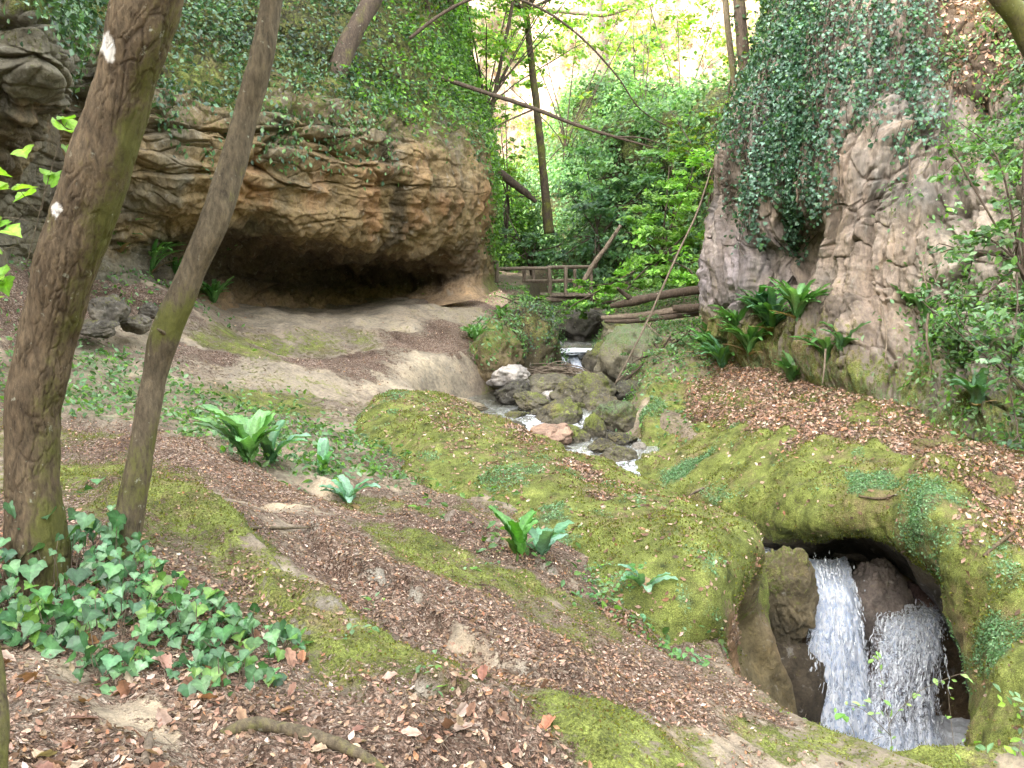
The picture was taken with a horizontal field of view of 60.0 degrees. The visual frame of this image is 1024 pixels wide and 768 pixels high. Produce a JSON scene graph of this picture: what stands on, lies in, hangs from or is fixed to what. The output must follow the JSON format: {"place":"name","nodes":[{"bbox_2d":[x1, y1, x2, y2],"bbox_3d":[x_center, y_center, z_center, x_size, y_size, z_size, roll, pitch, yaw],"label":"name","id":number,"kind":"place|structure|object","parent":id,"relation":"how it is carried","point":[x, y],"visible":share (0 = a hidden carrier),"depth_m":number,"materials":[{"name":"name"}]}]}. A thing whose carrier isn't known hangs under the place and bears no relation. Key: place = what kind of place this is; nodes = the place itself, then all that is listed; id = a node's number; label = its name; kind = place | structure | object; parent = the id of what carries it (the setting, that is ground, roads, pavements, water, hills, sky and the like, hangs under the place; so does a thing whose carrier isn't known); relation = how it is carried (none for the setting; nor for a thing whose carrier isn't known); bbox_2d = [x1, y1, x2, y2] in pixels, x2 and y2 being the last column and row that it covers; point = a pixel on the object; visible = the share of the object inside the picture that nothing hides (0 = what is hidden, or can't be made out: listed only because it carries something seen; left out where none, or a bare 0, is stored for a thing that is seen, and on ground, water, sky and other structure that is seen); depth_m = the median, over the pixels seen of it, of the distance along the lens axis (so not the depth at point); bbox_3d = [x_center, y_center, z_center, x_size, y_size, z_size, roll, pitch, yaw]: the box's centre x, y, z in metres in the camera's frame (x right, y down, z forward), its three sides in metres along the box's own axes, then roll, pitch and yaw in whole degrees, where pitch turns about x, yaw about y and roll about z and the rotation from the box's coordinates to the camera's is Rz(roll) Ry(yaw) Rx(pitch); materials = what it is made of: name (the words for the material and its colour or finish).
{"place":"outdoors","nodes":[
{"label":"outdoors","id":0,"kind":"place"},
{"bbox_2d":[0,0,498,310],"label":"cliff","id":1,"kind":"structure","parent":0,"point":[309,236],"depth_m":13.06,"materials":[{"name":"stone"}]},
{"bbox_2d":[0,0,441,123],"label":"ivy cover","id":2,"kind":"object","parent":1,"relation":"on","point":[68,10],"visible":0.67,"depth_m":12.72,"materials":[{"name":"green plant"}]},
{"bbox_2d":[51,2,503,190],"bbox_3d":[-2.027,-5.499,17.175,3.702,3.943,18.902,2,9,12],"label":"hanging ivy","id":3,"kind":"object","parent":1,"relation":"hanging from","point":[81,64],"visible":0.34,"depth_m":12.41,"materials":[{"name":"green plant"}]},
{"bbox_2d":[329,0,382,78],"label":"tree","id":4,"kind":"object","parent":1,"relation":"on","point":[351,36],"visible":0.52,"depth_m":13.81,"materials":[{"name":"brown plant"}]},
{"bbox_2d":[409,0,674,130],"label":"arching branch","id":5,"kind":"object","parent":4,"relation":"attached to","point":[427,24],"visible":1,"depth_m":14.57,"materials":[{"name":"brown plant"}]},
{"bbox_2d":[441,76,661,148],"bbox_3d":[0.630,-5.002,16.194,4.198,1.458,0.526,2,9,15],"label":"fallen branch","id":6,"kind":"object","parent":4,"relation":"attached to","point":[504,98],"visible":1,"depth_m":16.34,"materials":[{"name":"wood"}]},
{"bbox_2d":[310,0,499,148],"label":"ivy cover","id":7,"kind":"object","parent":1,"relation":"on","point":[465,54],"visible":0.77,"depth_m":16.67,"materials":[{"name":"green plant"}]},
{"bbox_2d":[375,1,572,169],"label":"tree","id":8,"kind":"object","parent":1,"relation":"on","point":[472,23],"visible":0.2,"depth_m":23.01,"materials":[{"name":"green plant"}]},
{"bbox_2d":[451,46,505,268],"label":"corner ivy","id":9,"kind":"object","parent":1,"relation":"attached to","point":[496,189],"visible":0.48,"depth_m":18.03,"materials":[{"name":"green plant"}]},
{"bbox_2d":[421,0,595,110],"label":"tree","id":10,"kind":"object","parent":1,"relation":"on","point":[497,46],"visible":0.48,"depth_m":21.82,"materials":[{"name":"green plant"}]},
{"bbox_2d":[477,0,623,233],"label":"tree","id":11,"kind":"object","parent":1,"relation":"on","point":[547,219],"visible":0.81,"depth_m":23.16,"materials":[{"name":"brown plant"}]},
{"bbox_2d":[494,184,526,266],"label":"hillside","id":12,"kind":"structure","parent":0,"point":[512,240],"depth_m":31.27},
{"bbox_2d":[495,156,541,274],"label":"undergrowth","id":13,"kind":"object","parent":12,"relation":"on","point":[521,222],"visible":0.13,"depth_m":30.62,"materials":[{"name":"green plant"}]},
{"bbox_2d":[0,264,1023,767],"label":"ground","id":14,"kind":"structure","parent":0,"point":[360,336],"depth_m":4.23,"materials":[{"name":"soil"}]},
{"bbox_2d":[0,645,9,767],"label":"tree","id":15,"kind":"object","parent":14,"relation":"on","point":[4,728],"visible":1,"depth_m":1.88,"materials":[{"name":"brown plant"}]},
{"bbox_2d":[0,577,104,651],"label":"ivy","id":16,"kind":"object","parent":14,"relation":"on","point":[25,613],"visible":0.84,"depth_m":3.06,"materials":[{"name":"green plant"}]},
{"bbox_2d":[0,477,154,602],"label":"ivy","id":17,"kind":"object","parent":14,"relation":"on","point":[111,538],"visible":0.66,"depth_m":3.40,"materials":[{"name":"green plant"}]},
{"bbox_2d":[2,0,183,596],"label":"tree","id":18,"kind":"object","parent":14,"relation":"on","point":[84,211],"visible":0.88,"depth_m":3.19,"materials":[{"name":"brown plant"}]},
{"bbox_2d":[0,115,77,268],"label":"leafy twig","id":19,"kind":"object","parent":18,"relation":"attached to","point":[50,178],"visible":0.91,"depth_m":3.50,"materials":[{"name":"plant"}]},
{"bbox_2d":[80,319,119,338],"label":"stone","id":20,"kind":"object","parent":14,"relation":"on","point":[101,328],"visible":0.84,"depth_m":9.14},
{"bbox_2d":[87,293,131,322],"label":"stone","id":21,"kind":"object","parent":20,"relation":"on","point":[113,307],"visible":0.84,"depth_m":9.29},
{"bbox_2d":[41,547,218,668],"bbox_3d":[-1.366,0.776,3.174,0.546,0.311,0.644,0,9,0],"label":"ivy","id":22,"kind":"object","parent":14,"relation":"on","point":[146,610],"visible":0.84,"depth_m":3.15,"materials":[{"name":"green plant"}]},
{"bbox_2d":[64,640,287,696],"bbox_3d":[-1.102,0.931,2.897,0.710,0.178,0.264,0,9,0],"label":"ivy","id":23,"kind":"object","parent":14,"relation":"on","point":[218,659],"visible":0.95,"depth_m":2.87,"materials":[{"name":"green plant"}]},
{"bbox_2d":[105,0,282,561],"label":"tree","id":24,"kind":"object","parent":14,"relation":"on","point":[179,300],"visible":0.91,"depth_m":3.54,"materials":[{"name":"brown plant"}]},
{"bbox_2d":[151,587,313,667],"bbox_3d":[-1.027,0.878,3.183,0.610,0.230,0.384,0,9,0],"label":"ivy","id":25,"kind":"object","parent":14,"relation":"on","point":[202,634],"visible":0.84,"depth_m":3.19,"materials":[{"name":"green plant"}]},
{"bbox_2d":[192,404,278,463],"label":"fern","id":26,"kind":"object","parent":14,"relation":"on","point":[248,437],"visible":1,"depth_m":6.21,"materials":[{"name":"green plant"}]},
{"bbox_2d":[1,573,555,767],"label":"fallen leaves","id":27,"kind":"object","parent":14,"relation":"on","point":[462,709],"visible":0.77,"depth_m":2.80,"materials":[{"name":"brown plant"}]},
{"bbox_2d":[219,716,385,767],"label":"tree root","id":28,"kind":"object","parent":14,"relation":"on","point":[328,740],"visible":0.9,"depth_m":2.66,"materials":[{"name":"brown plant"}]},
{"bbox_2d":[319,474,380,508],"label":"fern","id":29,"kind":"object","parent":14,"relation":"on","point":[347,490],"visible":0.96,"depth_m":6.20,"materials":[{"name":"green plant"}]},
{"bbox_2d":[0,254,727,659],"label":"ground cover","id":30,"kind":"object","parent":14,"relation":"on","point":[196,412],"visible":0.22,"depth_m":8.23,"materials":[{"name":"green plant"}]},
{"bbox_2d":[1,452,801,767],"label":"twig debris","id":31,"kind":"object","parent":14,"relation":"on","point":[343,686],"visible":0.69,"depth_m":3.49,"materials":[{"name":"brown wood"}]},
{"bbox_2d":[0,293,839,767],"bbox_3d":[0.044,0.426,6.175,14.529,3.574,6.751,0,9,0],"label":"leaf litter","id":32,"kind":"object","parent":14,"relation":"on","point":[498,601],"visible":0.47,"depth_m":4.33,"materials":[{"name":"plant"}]},
{"bbox_2d":[0,504,881,767],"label":"leaf litter","id":33,"kind":"object","parent":14,"relation":"on","point":[203,717],"visible":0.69,"depth_m":2.86,"materials":[{"name":"plant"}]},
{"bbox_2d":[469,321,524,389],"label":"rock knoll","id":34,"kind":"structure","parent":14,"relation":"on","point":[486,371],"depth_m":13.99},
{"bbox_2d":[467,309,527,370],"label":"shoulder plants","id":35,"kind":"object","parent":34,"relation":"on","point":[499,327],"visible":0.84,"depth_m":13.84,"materials":[{"name":"green plant"}]},
{"bbox_2d":[0,416,1012,767],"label":"moss tufts","id":36,"kind":"object","parent":14,"relation":"on","point":[394,642],"visible":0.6,"depth_m":4.10,"materials":[{"name":"green plant"}]},
{"bbox_2d":[489,505,537,556],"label":"fern","id":37,"kind":"object","parent":14,"relation":"on","point":[517,532],"visible":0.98,"depth_m":5.36,"materials":[{"name":"green plant"}]},
{"bbox_2d":[492,87,539,242],"bbox_3d":[-0.153,-6.651,26.365,2.309,4.880,2.938,0,9,0],"label":"tree","id":38,"kind":"object","parent":14,"relation":"on","point":[511,171],"visible":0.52,"depth_m":26.52,"materials":[{"name":"green plant"}]},
{"bbox_2d":[504,305,561,376],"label":"rock knoll","id":39,"kind":"structure","parent":14,"relation":"on","point":[541,353],"depth_m":14.67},
{"bbox_2d":[502,293,569,366],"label":"ivy","id":40,"kind":"object","parent":39,"relation":"on","point":[546,317],"visible":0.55,"depth_m":14.68,"materials":[{"name":"green plant"}]},
{"bbox_2d":[495,189,585,275],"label":"shrub","id":41,"kind":"object","parent":14,"relation":"on","point":[524,245],"visible":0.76,"depth_m":24.85,"materials":[{"name":"green plant"}]},
{"bbox_2d":[493,260,598,301],"bbox_3d":[0.735,-2.482,21.121,2.872,1.053,2.593,0,9,0],"label":"footbridge","id":42,"kind":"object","parent":14,"relation":"on","point":[558,297],"visible":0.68,"depth_m":20.86,"materials":[{"name":"brown wood"}]},
{"bbox_2d":[518,518,573,555],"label":"fern","id":43,"kind":"object","parent":14,"relation":"on","point":[545,539],"visible":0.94,"depth_m":5.41,"materials":[{"name":"green plant"}]},
{"bbox_2d":[354,390,797,714],"bbox_3d":[-0.083,1.457,8.299,3.217,2.150,7.326,-5,10,-29],"label":"rock outcrop","id":44,"kind":"object","parent":14,"relation":"on","point":[762,665],"visible":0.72,"depth_m":6.56,"materials":[{"name":"plant"}]},
{"bbox_2d":[354,389,727,658],"bbox_3d":[-0.173,1.076,8.207,3.129,1.408,7.110,-7,11,-38],"label":"liverwort patch","id":45,"kind":"object","parent":44,"relation":"on","point":[557,504],"visible":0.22,"depth_m":7.15,"materials":[{"name":"green plant"}]},
{"bbox_2d":[353,390,765,671],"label":"leaf litter","id":46,"kind":"object","parent":44,"relation":"on","point":[608,608],"visible":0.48,"depth_m":7.39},
{"bbox_2d":[355,389,776,665],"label":"moss tufts","id":47,"kind":"object","parent":44,"relation":"on","point":[644,515],"visible":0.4,"depth_m":6.47,"materials":[{"name":"green plant"}]},
{"bbox_2d":[576,562,711,666],"bbox_3d":[0.690,1.332,4.996,0.533,0.418,0.841,-4,10,-25],"label":"weed","id":48,"kind":"object","parent":44,"relation":"on","point":[675,649],"visible":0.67,"depth_m":5.01,"materials":[{"name":"green plant"}]},
{"bbox_2d":[555,309,606,340],"bbox_3d":[1.544,-1.156,18.568,1.382,0.880,1.212,0,9,0],"label":"boulder","id":49,"kind":"object","parent":14,"relation":"on","point":[577,328],"visible":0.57,"depth_m":18.08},
{"bbox_2d":[587,0,613,79],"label":"tree","id":50,"kind":"object","parent":14,"relation":"on","point":[595,37],"visible":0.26,"depth_m":34.08,"materials":[{"name":"plant"}]},
{"bbox_2d":[593,324,658,384],"bbox_3d":[1.953,-0.373,14.744,1.200,1.222,1.063,-3,10,-20],"label":"boulder","id":51,"kind":"object","parent":14,"relation":"on","point":[611,362],"visible":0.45,"depth_m":14.39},
{"bbox_2d":[604,311,698,323],"bbox_3d":[2.343,-1.122,14.963,1.590,0.231,0.162,2,9,14],"label":"log","id":52,"kind":"object","parent":51,"relation":"on","point":[665,317],"visible":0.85,"depth_m":14.91,"materials":[{"name":"brown wood"}]},
{"bbox_2d":[601,307,680,320],"bbox_3d":[2.347,-1.217,15.131,1.670,0.316,0.226,2,9,13],"label":"log","id":53,"kind":"object","parent":52,"relation":"on","point":[666,311],"visible":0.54,"depth_m":15.17,"materials":[{"name":"brown wood"}]},
{"bbox_2d":[610,286,699,307],"bbox_3d":[2.441,-1.464,15.005,1.601,0.420,0.426,2,9,13],"label":"log","id":54,"kind":"object","parent":53,"relation":"on","point":[629,301],"visible":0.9,"depth_m":14.92,"materials":[{"name":"brown wood"}]},
{"bbox_2d":[620,313,702,379],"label":"shrub","id":55,"kind":"object","parent":14,"relation":"on","point":[679,338],"visible":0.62,"depth_m":13.92,"materials":[{"name":"green plant"}]},
{"bbox_2d":[634,356,1023,748],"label":"rock bank","id":56,"kind":"object","parent":14,"relation":"on","point":[792,503],"visible":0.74,"depth_m":7.94,"materials":[{"name":"plant"}]},
{"bbox_2d":[635,359,1023,746],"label":"moss tufts","id":57,"kind":"object","parent":56,"relation":"on","point":[890,543],"visible":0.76,"depth_m":7.96,"materials":[{"name":"green plant"}]},
{"bbox_2d":[637,360,1023,694],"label":"liverwort patch","id":58,"kind":"object","parent":56,"relation":"on","point":[912,515],"visible":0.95,"depth_m":6.68,"materials":[{"name":"green plant"}]},
{"bbox_2d":[641,357,1023,745],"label":"leaf litter","id":59,"kind":"object","parent":56,"relation":"on","point":[951,446],"visible":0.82,"depth_m":9.16,"materials":[{"name":"plant"}]},
{"bbox_2d":[905,278,1023,449],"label":"shrub","id":60,"kind":"object","parent":56,"relation":"on","point":[988,351],"visible":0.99,"depth_m":7.47,"materials":[{"name":"green plant"}]},
{"bbox_2d":[922,122,1023,347],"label":"shrub","id":61,"kind":"object","parent":14,"relation":"on","point":[977,238],"visible":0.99,"depth_m":7.35,"materials":[{"name":"green plant"}]},
{"bbox_2d":[465,0,760,174],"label":"cliff","id":62,"kind":"structure","parent":0,"point":[558,76],"depth_m":42.03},
{"bbox_2d":[469,0,758,172],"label":"ivy cover","id":63,"kind":"object","parent":62,"relation":"on","point":[568,65],"visible":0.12,"depth_m":41.65,"materials":[{"name":"green plant"}]},
{"bbox_2d":[522,75,730,292],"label":"hillside","id":64,"kind":"structure","parent":0,"point":[626,147],"depth_m":25.38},
{"bbox_2d":[493,0,669,191],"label":"tree","id":65,"kind":"object","parent":64,"relation":"on","point":[611,35],"visible":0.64,"depth_m":29.79,"materials":[{"name":"green plant"}]},
{"bbox_2d":[536,137,671,283],"bbox_3d":[2.636,-4.981,24.790,3.991,4.320,4.521,0,9,0],"label":"shrub","id":66,"kind":"object","parent":64,"relation":"on","point":[595,213],"visible":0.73,"depth_m":24.66,"materials":[{"name":"green plant"}]},
{"bbox_2d":[509,59,738,301],"bbox_3d":[3.526,-6.472,28.985,6.550,9.800,20.192,-3,10,-19],"label":"ivy cover","id":67,"kind":"object","parent":64,"relation":"on","point":[680,101],"visible":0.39,"depth_m":25.98,"materials":[{"name":"green plant"}]},
{"bbox_2d":[570,0,711,194],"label":"tree","id":68,"kind":"object","parent":64,"relation":"on","point":[594,168],"visible":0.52,"depth_m":25.69,"materials":[{"name":"green plant"}]},
{"bbox_2d":[623,0,752,102],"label":"tree","id":69,"kind":"object","parent":64,"relation":"on","point":[687,26],"visible":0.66,"depth_m":28.11,"materials":[{"name":"green plant"}]},
{"bbox_2d":[662,51,736,207],"bbox_3d":[4.676,-5.913,20.729,2.037,5.782,4.792,0,9,0],"label":"tree","id":70,"kind":"object","parent":64,"relation":"on","point":[706,165],"visible":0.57,"depth_m":20.67,"materials":[{"name":"green plant"}]},
{"bbox_2d":[467,302,856,577],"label":"stream","id":71,"kind":"structure","parent":0,"point":[487,400],"depth_m":12.48,"materials":[{"name":"grey liquid"}]},
{"bbox_2d":[486,364,530,388],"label":"boulder","id":72,"kind":"object","parent":71,"relation":"in","point":[502,376],"visible":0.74,"depth_m":13.56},
{"bbox_2d":[535,396,582,423],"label":"boulder","id":73,"kind":"object","parent":71,"relation":"in","point":[567,410],"visible":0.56,"depth_m":12.07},
{"bbox_2d":[549,371,616,402],"bbox_3d":[1.047,0.159,13.165,1.007,0.739,0.918,0,9,0],"label":"boulder","id":74,"kind":"object","parent":71,"relation":"in","point":[578,387],"visible":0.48,"depth_m":12.95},
{"bbox_2d":[592,400,637,431],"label":"boulder","id":75,"kind":"object","parent":71,"relation":"in","point":[619,415],"visible":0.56,"depth_m":11.85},
{"bbox_2d":[696,0,1023,448],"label":"cliff","id":76,"kind":"structure","parent":0,"point":[853,243],"depth_m":10.32,"materials":[{"name":"stone"}]},
{"bbox_2d":[560,147,714,312],"bbox_3d":[3.066,-3.194,17.753,2.729,3.423,4.108,7,12,39],"label":"shrub","id":77,"kind":"object","parent":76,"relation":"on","point":[661,261],"visible":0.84,"depth_m":17.41,"materials":[{"name":"green plant"}]},
{"bbox_2d":[729,0,754,83],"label":"tree","id":78,"kind":"object","parent":76,"relation":"on","point":[741,26],"visible":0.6,"depth_m":14.93,"materials":[{"name":"brown plant"}]},
{"bbox_2d":[716,320,772,355],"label":"fern","id":79,"kind":"object","parent":76,"relation":"on","point":[751,337],"visible":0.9,"depth_m":11.79,"materials":[{"name":"green plant"}]},
{"bbox_2d":[711,0,782,157],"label":"hanging ivy","id":80,"kind":"object","parent":76,"relation":"hanging from","point":[746,76],"visible":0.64,"depth_m":12.97,"materials":[{"name":"green plant"}]},
{"bbox_2d":[718,0,788,255],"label":"hanging ivy","id":81,"kind":"object","parent":76,"relation":"hanging from","point":[739,208],"visible":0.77,"depth_m":11.85,"materials":[{"name":"green plant"}]},
{"bbox_2d":[725,0,797,252],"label":"hanging ivy","id":82,"kind":"object","parent":76,"relation":"hanging from","point":[751,196],"visible":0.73,"depth_m":11.66,"materials":[{"name":"green plant"}]},
{"bbox_2d":[735,287,792,332],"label":"fern","id":83,"kind":"object","parent":76,"relation":"on","point":[772,318],"visible":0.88,"depth_m":11.51,"materials":[{"name":"green plant"}]},
{"bbox_2d":[751,0,815,205],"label":"hanging ivy","id":84,"kind":"object","parent":76,"relation":"hanging from","point":[772,128],"visible":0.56,"depth_m":11.49,"materials":[{"name":"green plant"}]},
{"bbox_2d":[765,0,822,265],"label":"hanging ivy","id":85,"kind":"object","parent":76,"relation":"hanging from","point":[801,74],"visible":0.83,"depth_m":11.25,"materials":[{"name":"green plant"}]},
{"bbox_2d":[759,277,832,321],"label":"fern","id":86,"kind":"object","parent":76,"relation":"on","point":[799,298],"visible":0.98,"depth_m":10.67,"materials":[{"name":"green plant"}]},
{"bbox_2d":[794,0,848,227],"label":"hanging ivy","id":87,"kind":"object","parent":76,"relation":"hanging from","point":[824,28],"visible":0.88,"depth_m":10.90,"materials":[{"name":"green plant"}]},
{"bbox_2d":[803,0,858,228],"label":"hanging ivy","id":88,"kind":"object","parent":76,"relation":"hanging from","point":[838,139],"visible":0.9,"depth_m":10.67,"materials":[{"name":"green plant"}]},
{"bbox_2d":[711,0,1023,163],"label":"ivy cover","id":89,"kind":"object","parent":76,"relation":"on","point":[764,4],"visible":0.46,"depth_m":11.86,"materials":[{"name":"green plant"}]},
{"bbox_2d":[803,0,943,147],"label":"hanging ivy","id":90,"kind":"object","parent":76,"relation":"hanging from","point":[885,40],"visible":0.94,"depth_m":10.83,"materials":[{"name":"green plant"}]},
{"bbox_2d":[890,0,953,181],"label":"hanging ivy","id":91,"kind":"object","parent":76,"relation":"hanging from","point":[919,85],"visible":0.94,"depth_m":10.67,"materials":[{"name":"green plant"}]},
{"bbox_2d":[861,0,1023,455],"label":"cliff weeds","id":92,"kind":"object","parent":76,"relation":"on","point":[961,357],"visible":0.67,"depth_m":9.41,"materials":[{"name":"green plant"}]},
{"bbox_2d":[948,367,1002,407],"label":"fern","id":93,"kind":"object","parent":76,"relation":"on","point":[976,389],"visible":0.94,"depth_m":8.52,"materials":[{"name":"green plant"}]},
{"bbox_2d":[930,0,1023,117],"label":"leaf litter","id":94,"kind":"object","parent":76,"relation":"on","point":[971,14],"visible":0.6,"depth_m":11.00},
{"bbox_2d":[988,0,1023,57],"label":"tree","id":95,"kind":"object","parent":76,"relation":"on","point":[1010,13],"visible":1,"depth_m":7.52,"materials":[{"name":"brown plant"}]},
{"bbox_2d":[865,715,969,746],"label":"pool","id":96,"kind":"structure","parent":0,"point":[959,728],"depth_m":8.09,"materials":[{"name":"grey liquid"}]},
{"bbox_2d":[776,641,829,726],"bbox_3d":[2.397,2.938,7.963,0.858,1.803,0.836,0,9,0],"label":"boulder","id":97,"kind":"object","parent":96,"relation":"in","point":[798,664],"visible":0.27,"depth_m":7.59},
{"bbox_2d":[764,546,818,646],"bbox_3d":[2.373,1.916,7.745,0.537,1.060,0.513,0,9,0],"label":"boulder","id":98,"kind":"object","parent":97,"relation":"on","point":[793,592],"visible":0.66,"depth_m":7.55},
{"bbox_2d":[807,556,885,745],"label":"waterfall","id":99,"kind":"structure","parent":96,"relation":"on","point":[840,693],"depth_m":7.68,"materials":[{"name":"liquid"}]},
{"bbox_2d":[808,557,865,732],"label":"waterfall strands","id":100,"kind":"object","parent":99,"relation":"on","point":[839,632],"visible":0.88,"depth_m":7.70,"materials":[{"name":"white liquid"}]},
{"bbox_2d":[863,639,930,724],"bbox_3d":[3.547,2.980,8.540,1.139,1.738,0.942,0,9,0],"label":"boulder","id":101,"kind":"object","parent":96,"relation":"in","point":[871,667],"visible":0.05,"depth_m":8.11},
{"bbox_2d":[852,557,921,658],"bbox_3d":[3.393,2.111,8.223,0.667,1.031,0.562,0,9,0],"label":"boulder","id":102,"kind":"object","parent":101,"relation":"on","point":[884,584],"visible":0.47,"depth_m":8.02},
{"bbox_2d":[869,606,945,751],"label":"waterfall","id":103,"kind":"structure","parent":96,"relation":"on","point":[913,737],"depth_m":7.74,"materials":[{"name":"liquid"}]},
{"bbox_2d":[862,599,950,733],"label":"waterfall strands","id":104,"kind":"object","parent":103,"relation":"on","point":[903,648],"visible":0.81,"depth_m":7.73,"materials":[{"name":"white liquid"}]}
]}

